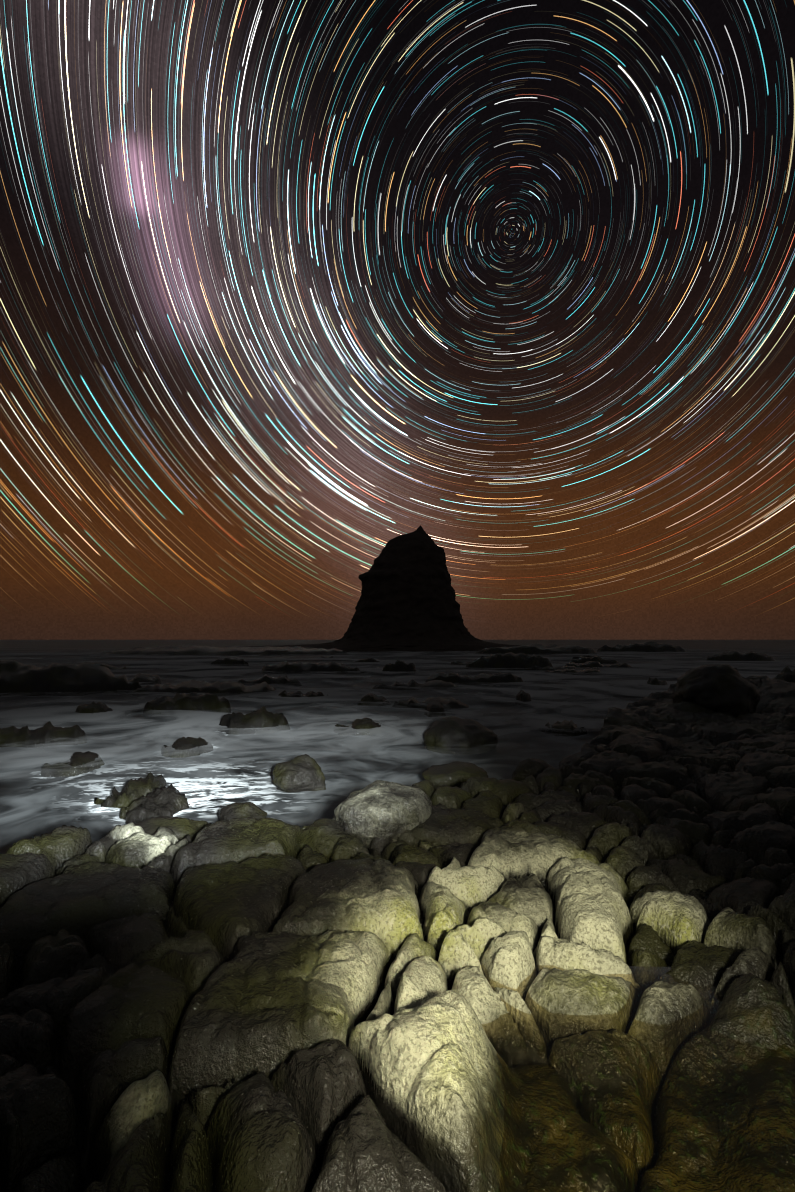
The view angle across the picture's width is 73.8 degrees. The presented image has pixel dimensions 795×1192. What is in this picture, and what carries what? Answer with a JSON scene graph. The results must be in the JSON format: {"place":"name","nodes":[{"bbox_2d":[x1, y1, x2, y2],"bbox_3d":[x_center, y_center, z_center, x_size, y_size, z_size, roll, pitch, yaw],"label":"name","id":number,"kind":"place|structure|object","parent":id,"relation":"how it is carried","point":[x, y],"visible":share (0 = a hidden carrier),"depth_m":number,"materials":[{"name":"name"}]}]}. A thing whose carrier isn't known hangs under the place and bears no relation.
{"place":"outdoors","nodes":[
{"label":"outdoors","id":0,"kind":"place"},
{"bbox_2d":[0,642,794,1191],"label":"sea","id":1,"kind":"structure","parent":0,"point":[252,1004],"depth_m":2.34,"materials":[{"name":"grey liquid"}]},
{"bbox_2d":[219,802,266,820],"bbox_3d":[-1.604,2.304,5.473,0.468,0.333,0.432,-4,-6,40],"label":"shore boulder","id":2,"kind":"object","parent":1,"relation":"on","point":[243,810],"visible":0.54,"depth_m":5.40,"materials":[{"name":"grey stone"}]},
{"bbox_2d":[300,818,358,859],"bbox_3d":[-0.549,1.886,4.019,0.557,0.326,0.470,0,-5,1],"label":"shore boulder","id":3,"kind":"object","parent":1,"relation":"on","point":[332,831],"visible":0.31,"depth_m":3.94,"materials":[{"name":"stone"}]},
{"bbox_2d":[333,780,431,847],"bbox_3d":[-0.110,1.786,4.333,0.835,0.505,0.790,0,-5,1],"label":"round boulder","id":4,"kind":"object","parent":1,"relation":"on","point":[389,811],"visible":0.73,"depth_m":4.06,"materials":[{"name":"grey stone"}]},
{"bbox_2d":[512,758,549,780],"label":"shore boulder","id":5,"kind":"object","parent":1,"relation":"on","point":[533,767],"visible":0.44,"depth_m":6.34,"materials":[{"name":"grey stone"}]},
{"bbox_2d":[456,965,794,1191],"bbox_3d":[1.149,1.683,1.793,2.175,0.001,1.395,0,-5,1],"label":"rock","id":6,"kind":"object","parent":1,"relation":"on","point":[659,972],"depth_m":1.91,"materials":[{"name":"stone"}]},
{"bbox_2d":[671,664,759,716],"bbox_3d":[6.727,2.148,11.106,1.644,1.433,1.518,0,-5,1],"label":"ledge boulder","id":7,"kind":"object","parent":1,"relation":"on","point":[729,689],"visible":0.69,"depth_m":10.64,"materials":[{"name":"black stone"}]},
{"bbox_2d":[0,641,794,853],"bbox_3d":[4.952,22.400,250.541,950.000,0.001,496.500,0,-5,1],"label":"sea","id":8,"kind":"structure","parent":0,"point":[186,719],"depth_m":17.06,"materials":[{"name":"grey liquid"}]},
{"bbox_2d":[134,816,207,841],"bbox_3d":[-1.885,2.013,4.298,0.866,0.430,0.567,0,-5,1],"label":"shore boulder","id":9,"kind":"object","parent":8,"relation":"on","point":[181,827],"visible":0.29,"depth_m":4.23,"materials":[{"name":"stone"}]},
{"bbox_2d":[273,754,325,792],"bbox_3d":[-1.311,2.378,6.879,0.611,0.598,0.597,3,-6,-35],"label":"angular boulder","id":10,"kind":"object","parent":8,"relation":"on","point":[302,773],"visible":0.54,"depth_m":6.72,"materials":[{"name":"grey stone"}]},
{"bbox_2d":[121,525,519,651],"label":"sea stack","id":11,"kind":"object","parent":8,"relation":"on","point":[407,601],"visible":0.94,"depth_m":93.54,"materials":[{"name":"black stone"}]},
{"bbox_2d":[422,761,487,790],"bbox_3d":[0.723,2.273,6.638,0.837,0.333,0.716,0,-5,1],"label":"shore boulder","id":12,"kind":"object","parent":8,"relation":"on","point":[455,773],"visible":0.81,"depth_m":6.43,"materials":[{"name":"grey stone"}]},
{"bbox_2d":[424,716,497,754],"bbox_3d":[1.115,2.530,9.327,1.310,0.775,1.168,0,-5,1],"label":"boulder","id":13,"kind":"object","parent":8,"relation":"on","point":[449,734],"visible":0.75,"depth_m":9.02,"materials":[{"name":"grey stone"}]},
{"bbox_2d":[0,640,794,640],"bbox_3d":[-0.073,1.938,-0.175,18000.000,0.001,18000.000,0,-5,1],"label":"sea","id":14,"kind":"structure","parent":0,"point":[334,640],"depth_m":1095.39,"materials":[{"name":"liquid"}]},
{"bbox_2d":[0,0,794,639],"label":"sky","id":15,"kind":"structure","parent":0,"point":[290,290],"materials":[{"name":"black"}]}
]}

